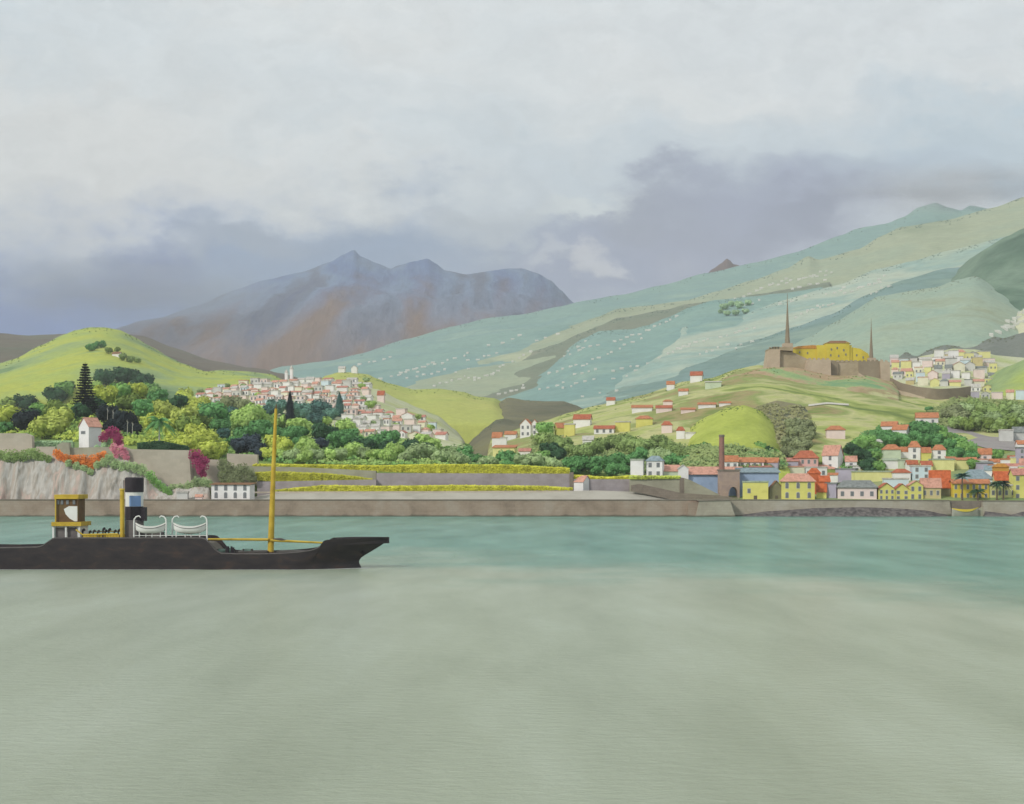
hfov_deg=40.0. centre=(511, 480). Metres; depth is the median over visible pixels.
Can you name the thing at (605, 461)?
tree
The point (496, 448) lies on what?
house
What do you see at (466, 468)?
hedge
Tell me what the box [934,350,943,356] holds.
house
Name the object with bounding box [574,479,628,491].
terrace wall
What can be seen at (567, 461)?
tree
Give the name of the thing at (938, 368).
house
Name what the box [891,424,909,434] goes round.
house
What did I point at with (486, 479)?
terrace wall
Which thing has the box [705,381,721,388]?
house
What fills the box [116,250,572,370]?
mountain
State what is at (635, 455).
tree
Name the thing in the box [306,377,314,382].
house
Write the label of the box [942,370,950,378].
house
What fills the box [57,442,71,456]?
garden wall
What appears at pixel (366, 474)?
terrace wall
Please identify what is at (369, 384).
house
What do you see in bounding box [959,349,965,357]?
house
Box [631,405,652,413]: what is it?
house
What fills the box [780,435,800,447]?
tree
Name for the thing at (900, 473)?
house
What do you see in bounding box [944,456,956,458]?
house
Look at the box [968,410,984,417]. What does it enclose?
tree
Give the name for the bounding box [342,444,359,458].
tree
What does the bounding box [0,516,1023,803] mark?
water
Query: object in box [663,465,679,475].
house
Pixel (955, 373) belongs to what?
house
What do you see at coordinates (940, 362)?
house
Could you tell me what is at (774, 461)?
house
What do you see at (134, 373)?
tree
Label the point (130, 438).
undergrowth
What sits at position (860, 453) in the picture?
tree
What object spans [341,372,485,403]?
scrub
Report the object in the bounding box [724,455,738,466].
house
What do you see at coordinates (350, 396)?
house
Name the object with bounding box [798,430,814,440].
tree
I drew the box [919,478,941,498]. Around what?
house
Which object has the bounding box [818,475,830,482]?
house
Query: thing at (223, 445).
tree
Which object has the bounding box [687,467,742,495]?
warehouse
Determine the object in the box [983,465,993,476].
house
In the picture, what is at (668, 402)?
house
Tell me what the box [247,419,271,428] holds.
tree
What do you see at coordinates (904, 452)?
house
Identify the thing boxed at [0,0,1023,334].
sky
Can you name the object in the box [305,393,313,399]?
house
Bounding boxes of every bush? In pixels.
[94,437,112,446]
[167,476,212,489]
[216,458,257,482]
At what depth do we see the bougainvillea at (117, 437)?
560.31 m
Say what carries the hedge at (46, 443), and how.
on the cliff
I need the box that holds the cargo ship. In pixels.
[0,404,388,569]
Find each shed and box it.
[176,491,189,498]
[768,480,780,498]
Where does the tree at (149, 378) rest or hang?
on the hill at (36, 371)
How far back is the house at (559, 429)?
797.55 m
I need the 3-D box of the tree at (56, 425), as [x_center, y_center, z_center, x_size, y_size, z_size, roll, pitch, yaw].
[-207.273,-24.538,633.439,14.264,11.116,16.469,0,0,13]
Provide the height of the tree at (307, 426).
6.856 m
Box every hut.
[195,494,203,498]
[574,475,589,490]
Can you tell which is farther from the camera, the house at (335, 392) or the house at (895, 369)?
the house at (895, 369)
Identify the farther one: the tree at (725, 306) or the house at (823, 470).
the tree at (725, 306)
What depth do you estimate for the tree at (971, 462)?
627.03 m
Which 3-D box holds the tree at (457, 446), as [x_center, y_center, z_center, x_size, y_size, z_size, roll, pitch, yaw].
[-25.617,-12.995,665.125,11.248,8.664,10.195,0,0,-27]
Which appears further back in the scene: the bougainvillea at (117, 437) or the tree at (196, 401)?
the tree at (196, 401)
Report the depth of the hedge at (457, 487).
560.86 m
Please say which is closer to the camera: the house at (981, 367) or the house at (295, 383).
the house at (295, 383)
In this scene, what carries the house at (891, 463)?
on the hill at (955, 471)
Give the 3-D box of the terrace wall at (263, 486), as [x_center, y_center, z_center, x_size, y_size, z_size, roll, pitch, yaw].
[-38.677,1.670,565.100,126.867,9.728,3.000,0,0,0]
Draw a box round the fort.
[763,347,889,380]
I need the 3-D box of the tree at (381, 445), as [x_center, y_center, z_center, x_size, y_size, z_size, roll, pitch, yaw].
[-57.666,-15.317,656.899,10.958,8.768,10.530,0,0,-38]
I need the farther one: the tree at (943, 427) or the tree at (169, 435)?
the tree at (943, 427)
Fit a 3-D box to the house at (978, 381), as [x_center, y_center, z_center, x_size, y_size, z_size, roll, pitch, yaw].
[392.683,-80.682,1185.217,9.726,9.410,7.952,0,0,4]
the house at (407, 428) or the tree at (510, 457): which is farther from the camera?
the house at (407, 428)
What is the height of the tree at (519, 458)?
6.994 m
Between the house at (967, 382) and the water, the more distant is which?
the house at (967, 382)
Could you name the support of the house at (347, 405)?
on the hill at (391, 403)
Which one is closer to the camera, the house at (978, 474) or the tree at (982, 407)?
the house at (978, 474)
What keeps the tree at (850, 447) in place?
on the castle hill at (858, 414)
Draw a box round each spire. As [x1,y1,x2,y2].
[782,293,792,351]
[867,324,875,360]
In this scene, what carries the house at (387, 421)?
on the hill at (391, 403)
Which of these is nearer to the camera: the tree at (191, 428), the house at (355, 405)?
the tree at (191, 428)
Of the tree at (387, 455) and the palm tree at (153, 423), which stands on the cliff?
the palm tree at (153, 423)
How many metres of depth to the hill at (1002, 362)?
1272.38 m
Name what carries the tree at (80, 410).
on the hill at (133, 446)
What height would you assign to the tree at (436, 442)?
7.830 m
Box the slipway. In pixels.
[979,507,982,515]
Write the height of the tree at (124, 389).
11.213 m
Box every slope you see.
[270,203,986,386]
[405,197,1023,396]
[484,282,829,399]
[499,287,822,401]
[568,236,1005,407]
[583,267,959,408]
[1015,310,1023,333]
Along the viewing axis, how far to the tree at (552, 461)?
575.51 m
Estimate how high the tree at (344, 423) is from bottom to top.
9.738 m
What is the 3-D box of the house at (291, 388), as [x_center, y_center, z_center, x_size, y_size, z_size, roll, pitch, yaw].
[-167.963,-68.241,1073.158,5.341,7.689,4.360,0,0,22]
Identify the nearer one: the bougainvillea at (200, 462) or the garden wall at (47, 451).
the bougainvillea at (200, 462)
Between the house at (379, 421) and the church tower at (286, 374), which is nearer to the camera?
the house at (379, 421)
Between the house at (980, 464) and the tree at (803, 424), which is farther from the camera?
the tree at (803, 424)
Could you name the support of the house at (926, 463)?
on the hill at (955, 471)
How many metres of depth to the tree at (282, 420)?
746.59 m
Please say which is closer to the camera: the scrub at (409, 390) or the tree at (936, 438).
the tree at (936, 438)
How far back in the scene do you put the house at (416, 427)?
859.34 m
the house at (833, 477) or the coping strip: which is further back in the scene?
the house at (833, 477)
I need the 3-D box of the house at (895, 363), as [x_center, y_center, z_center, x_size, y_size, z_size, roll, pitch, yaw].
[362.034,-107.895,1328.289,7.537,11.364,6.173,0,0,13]
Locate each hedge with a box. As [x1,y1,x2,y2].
[34,440,74,447]
[136,440,189,449]
[252,463,569,473]
[255,471,372,480]
[275,484,572,491]
[574,474,629,478]
[629,475,680,479]
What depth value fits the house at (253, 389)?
1090.86 m
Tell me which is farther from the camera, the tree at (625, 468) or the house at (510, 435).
the house at (510, 435)
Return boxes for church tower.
[285,369,288,379]
[290,365,292,378]
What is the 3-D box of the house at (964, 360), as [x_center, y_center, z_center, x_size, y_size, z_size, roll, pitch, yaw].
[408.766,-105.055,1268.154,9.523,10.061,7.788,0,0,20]
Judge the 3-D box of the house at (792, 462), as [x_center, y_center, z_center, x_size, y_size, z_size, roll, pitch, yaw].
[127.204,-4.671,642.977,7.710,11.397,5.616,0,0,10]
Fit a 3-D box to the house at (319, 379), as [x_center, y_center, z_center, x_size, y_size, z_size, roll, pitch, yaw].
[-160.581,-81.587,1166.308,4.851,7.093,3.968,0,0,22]
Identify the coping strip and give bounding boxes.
[255,491,562,492]
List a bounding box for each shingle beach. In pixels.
[742,507,947,516]
[984,511,1023,516]
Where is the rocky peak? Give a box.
[709,259,738,272]
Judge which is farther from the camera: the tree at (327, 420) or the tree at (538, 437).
the tree at (327, 420)
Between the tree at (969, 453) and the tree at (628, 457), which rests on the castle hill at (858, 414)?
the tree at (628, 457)
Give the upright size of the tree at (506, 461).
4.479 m
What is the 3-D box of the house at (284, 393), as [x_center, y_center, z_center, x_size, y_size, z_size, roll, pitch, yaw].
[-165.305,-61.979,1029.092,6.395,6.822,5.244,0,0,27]
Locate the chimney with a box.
[719,435,724,468]
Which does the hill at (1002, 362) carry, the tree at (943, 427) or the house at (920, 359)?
the house at (920, 359)
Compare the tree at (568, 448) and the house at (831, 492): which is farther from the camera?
the tree at (568, 448)
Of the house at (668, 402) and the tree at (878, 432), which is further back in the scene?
the house at (668, 402)
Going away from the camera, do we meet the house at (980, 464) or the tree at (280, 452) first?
the tree at (280, 452)
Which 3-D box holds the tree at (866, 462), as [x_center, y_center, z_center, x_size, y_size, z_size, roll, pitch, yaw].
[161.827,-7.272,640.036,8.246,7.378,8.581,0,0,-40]
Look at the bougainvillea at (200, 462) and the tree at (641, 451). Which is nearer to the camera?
the bougainvillea at (200, 462)
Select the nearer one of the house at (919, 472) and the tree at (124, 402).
the house at (919, 472)
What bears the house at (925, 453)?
on the hill at (955, 471)
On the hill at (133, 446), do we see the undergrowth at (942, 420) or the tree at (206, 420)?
the tree at (206, 420)
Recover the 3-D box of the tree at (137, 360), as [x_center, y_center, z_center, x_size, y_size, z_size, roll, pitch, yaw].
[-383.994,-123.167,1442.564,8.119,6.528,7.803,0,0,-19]
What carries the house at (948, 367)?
on the hill at (1002, 362)
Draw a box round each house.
[78,417,102,447]
[112,352,120,356]
[195,392,205,396]
[205,388,212,392]
[209,483,254,498]
[213,387,222,392]
[214,391,222,396]
[223,390,231,394]
[230,386,239,390]
[232,390,242,394]
[238,380,248,384]
[239,395,248,399]
[240,385,248,389]
[242,390,250,394]
[247,388,259,392]
[249,395,256,400]
[250,378,260,384]
[254,382,262,388]
[254,398,264,403]
[257,394,268,398]
[260,378,270,381]
[260,390,270,394]
[262,382,273,386]
[267,395,275,398]
[271,390,280,395]
[273,383,282,387]
[275,395,283,399]
[279,386,287,391]
[280,391,288,395]
[283,381,292,386]
[288,385,294,390]
[291,391,301,395]
[292,381,299,385]
[294,399,305,403]
[295,386,302,390]
[296,395,306,399]
[297,378,305,382]
[301,382,310,386]
[301,390,313,394]
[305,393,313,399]
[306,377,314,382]
[311,381,319,386]
[313,391,322,394]
[314,385,324,391]
[315,377,321,381]
[321,380,331,385]
[322,390,330,395]
[324,397,331,402]
[325,385,335,390]
[331,381,342,386]
[331,390,338,394]
[336,386,348,391]
[338,366,345,372]
[341,414,354,418]
[342,380,352,386]
[343,400,352,403]
[344,403,351,408]
[346,377,358,381]
[346,394,353,399]
[346,408,357,414]
[349,390,360,395]
[351,365,357,373]
[352,382,361,388]
[352,403,359,409]
[352,418,362,426]
[354,399,365,404]
[354,415,366,419]
[358,425,368,429]
[359,405,367,409]
[361,411,372,417]
[362,389,371,394]
[363,382,372,387]
[363,420,370,426]
[364,429,376,436]
[365,395,373,399]
[367,414,379,419]
[369,405,380,409]
[370,424,380,429]
[372,410,384,417]
[372,419,383,425]
[377,391,385,402]
[381,415,390,418]
[381,426,392,430]
[383,418,391,425]
[385,411,393,417]
[392,418,402,424]
[392,424,400,431]
[396,408,407,416]
[400,430,407,437]
[401,425,412,432]
[402,412,414,418]
[404,419,416,426]
[409,431,420,438]
[412,424,421,432]
[415,415,426,419]
[417,420,427,426]
[421,427,430,431]
[421,432,433,437]
[428,422,436,428]
[432,429,443,433]
[435,432,448,439]
[491,432,502,446]
[492,445,517,456]
[500,437,507,444]
[504,431,517,440]
[518,448,531,454]
[520,419,531,437]
[531,419,537,434]
[554,423,563,435]
[564,423,575,436]
[573,414,592,427]
[582,436,593,442]
[593,425,614,433]
[606,397,615,405]
[615,421,630,431]
[630,459,644,476]
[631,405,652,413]
[635,415,652,427]
[645,456,664,476]
[655,405,672,412]
[661,421,672,432]
[662,399,672,404]
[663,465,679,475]
[666,381,674,390]
[676,427,684,438]
[677,465,688,478]
[678,388,688,395]
[680,408,695,413]
[685,432,695,438]
[690,371,702,382]
[697,402,715,408]
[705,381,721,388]
[719,401,730,406]
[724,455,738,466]
[739,457,764,467]
[748,465,772,467]
[764,457,779,468]
[779,473,815,499]
[784,458,798,465]
[787,466,805,472]
[793,450,818,466]
[804,467,827,474]
[807,468,820,493]
[816,483,826,497]
[818,465,839,468]
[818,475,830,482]
[821,445,843,467]
[825,426,845,438]
[825,482,838,497]
[827,473,838,481]
[835,468,858,481]
[836,480,877,498]
[844,456,857,467]
[851,471,891,481]
[877,483,895,498]
[880,421,898,429]
[881,444,901,458]
[881,458,898,468]
[882,478,908,486]
[889,355,898,364]
[891,360,899,367]
[891,367,898,375]
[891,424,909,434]
[891,469,911,480]
[892,371,903,379]
[894,483,908,498]
[897,459,910,468]
[898,358,908,366]
[900,360,911,367]
[900,368,912,375]
[900,447,907,458]
[904,460,918,470]
[905,371,913,376]
[905,377,914,384]
[905,480,923,498]
[907,441,920,459]
[909,465,930,479]
[910,357,917,366]
[912,361,920,369]
[914,367,922,375]
[914,412,938,422]
[916,372,924,381]
[917,377,927,385]
[918,357,930,364]
[919,461,932,469]
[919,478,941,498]
[920,447,931,460]
[922,360,932,368]
[924,367,931,373]
[927,370,938,378]
[928,459,954,470]
[928,470,950,495]
[930,378,939,386]
[931,445,946,458]
[932,357,942,363]
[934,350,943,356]
[934,365,942,372]
[935,359,944,365]
[940,379,948,385]
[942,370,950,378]
[944,364,952,369]
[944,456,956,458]
[945,358,956,364]
[948,350,958,357]
[949,380,960,386]
[949,479,990,497]
[951,370,960,377]
[952,361,965,371]
[954,458,968,468]
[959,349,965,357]
[959,469,992,481]
[960,358,970,363]
[962,372,970,378]
[964,353,973,361]
[964,379,972,385]
[965,361,974,370]
[970,384,980,390]
[970,391,979,398]
[972,357,982,365]
[972,379,984,385]
[973,369,984,378]
[975,366,987,372]
[975,461,993,469]
[976,351,990,357]
[977,448,991,459]
[981,391,989,398]
[982,385,990,391]
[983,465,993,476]
[984,360,994,366]
[988,459,999,463]
[989,363,996,371]
[989,484,1012,497]
[991,392,1002,399]
[991,463,1008,471]
[992,471,1008,483]
[998,429,1013,440]
[1000,458,1009,462]
[1004,463,1023,465]
[1006,389,1013,399]
[1008,468,1023,497]
[1010,457,1015,462]
[1012,427,1023,439]
[1015,390,1023,399]
[1015,440,1023,446]
[1015,447,1023,462]
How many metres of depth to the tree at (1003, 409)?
818.31 m
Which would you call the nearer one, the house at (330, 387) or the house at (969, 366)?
the house at (330, 387)
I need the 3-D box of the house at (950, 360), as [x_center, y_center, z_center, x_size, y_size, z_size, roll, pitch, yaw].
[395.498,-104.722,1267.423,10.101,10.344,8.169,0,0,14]
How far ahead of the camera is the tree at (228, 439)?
629.39 m
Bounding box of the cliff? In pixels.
[0,457,210,498]
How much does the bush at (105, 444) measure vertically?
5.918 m
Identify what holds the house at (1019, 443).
on the castle hill at (858, 414)
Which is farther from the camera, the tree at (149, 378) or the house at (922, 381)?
the tree at (149, 378)
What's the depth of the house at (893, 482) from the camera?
581.13 m
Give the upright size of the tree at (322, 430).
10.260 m
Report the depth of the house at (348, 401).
975.05 m
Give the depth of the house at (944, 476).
559.85 m
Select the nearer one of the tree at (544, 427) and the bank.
the bank
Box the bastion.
[687,499,734,516]
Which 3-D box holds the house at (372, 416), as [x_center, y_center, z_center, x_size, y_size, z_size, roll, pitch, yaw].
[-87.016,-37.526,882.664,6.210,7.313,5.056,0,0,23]
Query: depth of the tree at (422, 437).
756.37 m
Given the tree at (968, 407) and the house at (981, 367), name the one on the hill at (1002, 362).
the house at (981, 367)
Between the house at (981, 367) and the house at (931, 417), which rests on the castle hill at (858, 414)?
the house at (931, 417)
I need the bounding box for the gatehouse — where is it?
[717,469,740,497]
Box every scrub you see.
[5,327,276,377]
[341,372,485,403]
[353,203,948,355]
[524,292,773,359]
[541,368,743,421]
[565,297,756,359]
[567,197,1021,328]
[607,283,901,393]
[684,239,996,327]
[690,406,770,429]
[722,367,893,382]
[793,276,991,345]
[905,336,1014,356]
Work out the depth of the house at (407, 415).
953.60 m
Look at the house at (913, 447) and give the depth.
655.93 m
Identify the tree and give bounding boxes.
[0,396,17,407]
[0,404,19,422]
[0,421,15,432]
[10,408,39,431]
[12,393,38,409]
[25,408,41,414]
[28,416,50,438]
[29,402,45,416]
[31,414,70,436]
[41,385,67,403]
[42,399,67,413]
[46,406,74,424]
[54,381,73,397]
[69,364,100,412]
[71,402,93,417]
[81,396,105,407]
[84,343,95,350]
[89,380,102,389]
[91,341,99,348]
[92,385,118,402]
[93,368,115,385]
[94,403,118,421]
[99,340,105,346]
[102,418,122,430]
[104,347,113,353]
[106,382,132,398]
[110,409,139,429]
[112,366,129,382]
[114,392,139,410]
[118,353,126,360]
[122,423,142,434]
[125,369,141,381]
[126,356,134,362]
[127,382,148,398]
[129,373,154,384]
[131,399,155,416]
[134,357,141,362]
[143,412,165,429]
[143,416,178,439]
[144,382,161,396]
[146,389,168,401]
[152,399,179,418]
[161,418,175,433]
[165,431,183,442]
[168,394,188,408]
[170,406,198,418]
[174,413,202,433]
[174,434,183,443]
[175,387,193,396]
[176,391,197,406]
[177,434,203,454]
[184,422,209,434]
[188,395,211,406]
[189,431,215,441]
[191,440,219,458]
[197,400,230,420]
[197,402,214,405]
[199,413,214,427]
[203,431,218,441]
[209,418,231,430]
[210,449,222,459]
[215,428,230,438]
[217,441,228,455]
[220,394,242,406]
[225,436,240,445]
[227,406,237,415]
[229,402,265,423]
[230,438,251,453]
[231,415,250,428]
[233,425,252,436]
[235,399,251,408]
[241,432,262,444]
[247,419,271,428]
[248,442,265,452]
[253,425,265,436]
[254,449,263,459]
[259,447,277,457]
[262,405,274,414]
[262,413,280,425]
[263,426,279,436]
[263,434,282,448]
[264,399,286,414]
[269,435,294,450]
[276,449,284,457]
[278,414,284,427]
[280,425,302,439]
[282,448,300,460]
[285,417,308,426]
[291,437,299,444]
[293,401,312,417]
[296,435,315,449]
[296,449,313,462]
[297,426,309,436]
[300,421,311,430]
[301,441,318,449]
[305,412,326,422]
[309,448,324,461]
[310,398,331,409]
[310,405,321,413]
[311,422,334,438]
[311,437,330,447]
[322,407,338,419]
[322,416,332,425]
[323,448,336,459]
[326,430,353,448]
[334,447,347,460]
[335,417,356,430]
[341,428,359,436]
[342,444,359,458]
[347,441,364,447]
[351,437,377,449]
[356,446,370,459]
[364,400,376,407]
[366,432,385,448]
[366,449,380,459]
[374,434,391,445]
[378,438,400,449]
[378,448,396,462]
[380,430,400,441]
[384,441,404,456]
[397,451,412,462]
[399,441,412,448]
[404,437,418,444]
[404,441,429,459]
[413,433,431,443]
[422,445,436,459]
[424,438,440,448]
[427,424,434,430]
[431,448,449,461]
[442,448,456,457]
[448,444,464,449]
[448,450,470,465]
[457,446,473,455]
[468,453,482,462]
[475,457,488,463]
[486,455,499,465]
[495,449,512,460]
[500,459,515,464]
[504,451,517,461]
[513,453,531,464]
[526,453,544,465]
[532,432,553,444]
[535,422,554,434]
[535,450,550,456]
[539,442,559,450]
[542,435,562,443]
[545,457,562,466]
[548,447,566,459]
[554,436,573,448]
[561,456,577,467]
[564,443,575,456]
[570,465,582,474]
[572,442,592,456]
[572,455,589,470]
[583,456,602,469]
[587,442,605,454]
[589,464,603,475]
[592,437,609,449]
[594,456,609,467]
[603,454,617,463]
[603,462,620,474]
[604,434,616,449]
[608,435,619,449]
[609,451,626,463]
[615,432,633,441]
[617,437,630,453]
[617,462,629,474]
[623,454,632,464]
[626,435,650,452]
[629,451,643,458]
[634,446,648,460]
[645,438,658,448]
[647,447,665,457]
[650,434,667,442]
[657,449,672,463]
[658,438,674,449]
[663,453,678,464]
[665,444,683,451]
[672,448,685,455]
[677,455,688,464]
[685,444,698,454]
[719,303,728,309]
[723,310,730,314]
[728,301,733,306]
[731,310,739,314]
[734,300,744,308]
[741,308,749,313]
[745,299,751,304]
[753,441,766,447]
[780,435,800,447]
[780,444,793,457]
[784,417,804,426]
[784,424,803,436]
[788,447,805,457]
[790,439,812,449]
[792,419,816,429]
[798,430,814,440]
[803,426,816,435]
[843,442,861,454]
[851,437,868,449]
[852,447,871,460]
[857,435,876,446]
[858,456,876,468]
[864,467,877,470]
[870,441,883,448]
[871,450,882,460]
[872,459,885,470]
[876,430,894,436]
[878,433,897,444]
[896,433,912,446]
[909,420,930,431]
[909,430,920,439]
[916,433,930,446]
[918,421,940,433]
[924,406,933,411]
[925,432,943,447]
[934,429,955,439]
[936,423,947,431]
[939,403,964,417]
[939,438,956,451]
[946,446,964,457]
[947,416,967,428]
[951,438,967,446]
[953,411,970,417]
[953,472,972,499]
[955,441,976,451]
[959,402,974,412]
[959,417,974,430]
[963,450,979,457]
[966,397,983,409]
[966,458,978,468]
[967,489,985,500]
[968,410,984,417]
[969,415,983,430]
[976,402,995,413]
[982,417,994,431]
[983,410,1002,418]
[987,404,1011,415]
[989,481,1005,499]
[990,417,1009,431]
[992,449,1003,458]
[993,481,1012,499]
[1000,400,1017,407]
[1002,412,1020,418]
[1003,417,1018,428]
[1010,404,1023,413]
[1012,416,1023,426]
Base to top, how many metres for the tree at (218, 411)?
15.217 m
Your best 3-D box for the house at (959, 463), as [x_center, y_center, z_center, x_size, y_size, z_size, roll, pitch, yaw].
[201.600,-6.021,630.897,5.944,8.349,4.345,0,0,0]
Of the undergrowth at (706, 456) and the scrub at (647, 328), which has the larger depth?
the scrub at (647, 328)
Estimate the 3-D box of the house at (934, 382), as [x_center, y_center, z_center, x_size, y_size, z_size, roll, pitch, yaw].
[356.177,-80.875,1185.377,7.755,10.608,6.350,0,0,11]
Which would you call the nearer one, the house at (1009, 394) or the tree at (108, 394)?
the tree at (108, 394)
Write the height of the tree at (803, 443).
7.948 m
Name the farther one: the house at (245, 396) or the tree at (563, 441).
the house at (245, 396)
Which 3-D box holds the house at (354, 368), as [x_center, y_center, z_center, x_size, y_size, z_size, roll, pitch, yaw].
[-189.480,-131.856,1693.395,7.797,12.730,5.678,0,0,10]
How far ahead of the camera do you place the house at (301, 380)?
1159.37 m
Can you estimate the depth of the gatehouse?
560.00 m
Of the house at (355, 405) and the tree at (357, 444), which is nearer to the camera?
the tree at (357, 444)
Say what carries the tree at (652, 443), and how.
on the castle hill at (858, 414)
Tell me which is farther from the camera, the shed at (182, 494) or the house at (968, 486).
the house at (968, 486)
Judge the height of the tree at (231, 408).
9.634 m
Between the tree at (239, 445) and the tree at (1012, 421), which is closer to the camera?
the tree at (239, 445)
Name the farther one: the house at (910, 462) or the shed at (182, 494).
the house at (910, 462)
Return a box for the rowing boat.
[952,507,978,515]
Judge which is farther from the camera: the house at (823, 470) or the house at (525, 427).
the house at (525, 427)
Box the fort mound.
[720,367,898,400]
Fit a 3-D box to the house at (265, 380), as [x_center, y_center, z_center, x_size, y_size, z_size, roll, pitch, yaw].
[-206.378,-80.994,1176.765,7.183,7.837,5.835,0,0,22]
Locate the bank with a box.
[255,490,665,498]
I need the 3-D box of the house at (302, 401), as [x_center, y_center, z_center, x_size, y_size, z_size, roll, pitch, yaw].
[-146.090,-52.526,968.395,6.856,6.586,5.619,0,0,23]
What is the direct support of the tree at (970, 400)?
on the castle hill at (858, 414)
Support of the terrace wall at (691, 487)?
on the hill at (955, 471)
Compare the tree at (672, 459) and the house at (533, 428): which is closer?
the tree at (672, 459)
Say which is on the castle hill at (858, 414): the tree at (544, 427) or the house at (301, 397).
the tree at (544, 427)
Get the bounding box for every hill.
[0,327,281,404]
[0,333,296,379]
[34,403,628,496]
[181,379,464,446]
[322,372,503,443]
[469,419,538,455]
[487,365,1023,474]
[499,398,582,421]
[685,405,789,484]
[729,450,1023,500]
[756,401,807,439]
[757,276,1019,364]
[890,333,1023,366]
[890,348,1023,394]
[951,228,1023,310]
[984,360,1023,395]
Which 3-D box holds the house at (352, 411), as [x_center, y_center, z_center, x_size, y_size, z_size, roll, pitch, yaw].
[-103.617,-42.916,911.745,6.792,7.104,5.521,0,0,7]
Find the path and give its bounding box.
[808,402,848,405]
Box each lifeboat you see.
[135,522,164,533]
[173,522,205,533]
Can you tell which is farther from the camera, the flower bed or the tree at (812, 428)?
the tree at (812, 428)
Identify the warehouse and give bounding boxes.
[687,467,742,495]
[735,468,780,496]
[742,481,768,498]
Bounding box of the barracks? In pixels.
[793,341,868,360]
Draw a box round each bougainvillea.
[98,426,123,447]
[109,443,129,460]
[188,449,209,477]
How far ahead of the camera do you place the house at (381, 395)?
1052.14 m
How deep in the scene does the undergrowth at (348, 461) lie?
595.58 m
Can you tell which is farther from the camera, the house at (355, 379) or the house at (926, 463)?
the house at (355, 379)
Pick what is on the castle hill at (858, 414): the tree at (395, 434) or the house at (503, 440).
the house at (503, 440)
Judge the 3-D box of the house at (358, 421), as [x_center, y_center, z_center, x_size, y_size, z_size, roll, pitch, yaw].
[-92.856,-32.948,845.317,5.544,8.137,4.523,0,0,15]
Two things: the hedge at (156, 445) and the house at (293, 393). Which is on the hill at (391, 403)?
the house at (293, 393)
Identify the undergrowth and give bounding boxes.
[1,399,225,444]
[218,419,562,466]
[528,434,788,473]
[755,402,811,446]
[838,423,977,467]
[927,396,1023,432]
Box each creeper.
[0,448,52,462]
[65,451,146,475]
[145,470,172,494]
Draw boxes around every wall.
[0,433,34,454]
[0,499,697,515]
[36,447,56,456]
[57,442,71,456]
[71,447,111,456]
[119,447,193,486]
[192,459,219,490]
[227,453,258,465]
[231,465,376,485]
[257,472,573,495]
[376,473,569,490]
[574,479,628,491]
[629,478,683,492]
[631,484,739,498]
[684,478,718,494]
[730,499,951,515]
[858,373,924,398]
[890,378,970,399]
[950,500,980,512]
[980,500,1023,515]
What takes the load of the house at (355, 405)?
on the hill at (391, 403)
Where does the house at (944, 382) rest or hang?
on the hill at (1002, 362)
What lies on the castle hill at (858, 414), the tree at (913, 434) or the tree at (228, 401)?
the tree at (913, 434)
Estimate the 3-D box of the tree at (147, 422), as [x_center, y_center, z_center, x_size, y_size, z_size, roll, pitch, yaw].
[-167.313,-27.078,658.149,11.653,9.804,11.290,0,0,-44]
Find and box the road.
[943,425,1015,450]
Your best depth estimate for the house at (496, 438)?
839.35 m
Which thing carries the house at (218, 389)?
on the hill at (391, 403)
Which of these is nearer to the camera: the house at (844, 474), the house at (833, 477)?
the house at (833, 477)
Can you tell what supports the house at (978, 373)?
on the hill at (1002, 362)
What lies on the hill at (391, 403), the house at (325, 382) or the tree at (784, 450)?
the house at (325, 382)
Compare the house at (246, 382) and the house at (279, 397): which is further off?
the house at (246, 382)
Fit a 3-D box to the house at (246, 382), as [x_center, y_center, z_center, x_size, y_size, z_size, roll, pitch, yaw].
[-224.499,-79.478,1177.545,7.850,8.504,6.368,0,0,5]
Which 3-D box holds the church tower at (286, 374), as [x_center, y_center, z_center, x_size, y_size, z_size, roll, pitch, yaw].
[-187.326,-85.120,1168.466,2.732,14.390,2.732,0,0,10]
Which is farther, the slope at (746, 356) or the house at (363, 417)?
the slope at (746, 356)
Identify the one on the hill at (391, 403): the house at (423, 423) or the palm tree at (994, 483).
the house at (423, 423)
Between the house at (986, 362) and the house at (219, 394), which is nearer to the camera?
the house at (219, 394)
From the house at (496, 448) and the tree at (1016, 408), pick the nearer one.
the house at (496, 448)
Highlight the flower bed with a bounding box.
[52,449,107,469]
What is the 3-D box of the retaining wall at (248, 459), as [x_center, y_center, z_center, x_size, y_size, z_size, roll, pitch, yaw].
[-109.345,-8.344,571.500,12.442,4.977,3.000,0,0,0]
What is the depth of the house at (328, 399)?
970.24 m
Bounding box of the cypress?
[283,391,296,427]
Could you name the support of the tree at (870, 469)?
on the hill at (955, 471)
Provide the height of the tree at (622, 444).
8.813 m
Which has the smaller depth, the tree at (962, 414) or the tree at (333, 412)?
the tree at (962, 414)
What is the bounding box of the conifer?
[334,392,344,416]
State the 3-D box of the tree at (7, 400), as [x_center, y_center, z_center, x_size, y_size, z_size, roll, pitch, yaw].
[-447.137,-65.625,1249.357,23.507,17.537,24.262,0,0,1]
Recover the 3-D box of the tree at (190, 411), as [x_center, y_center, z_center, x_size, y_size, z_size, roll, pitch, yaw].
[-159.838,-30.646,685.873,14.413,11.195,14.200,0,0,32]
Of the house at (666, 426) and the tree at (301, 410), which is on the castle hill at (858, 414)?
the house at (666, 426)

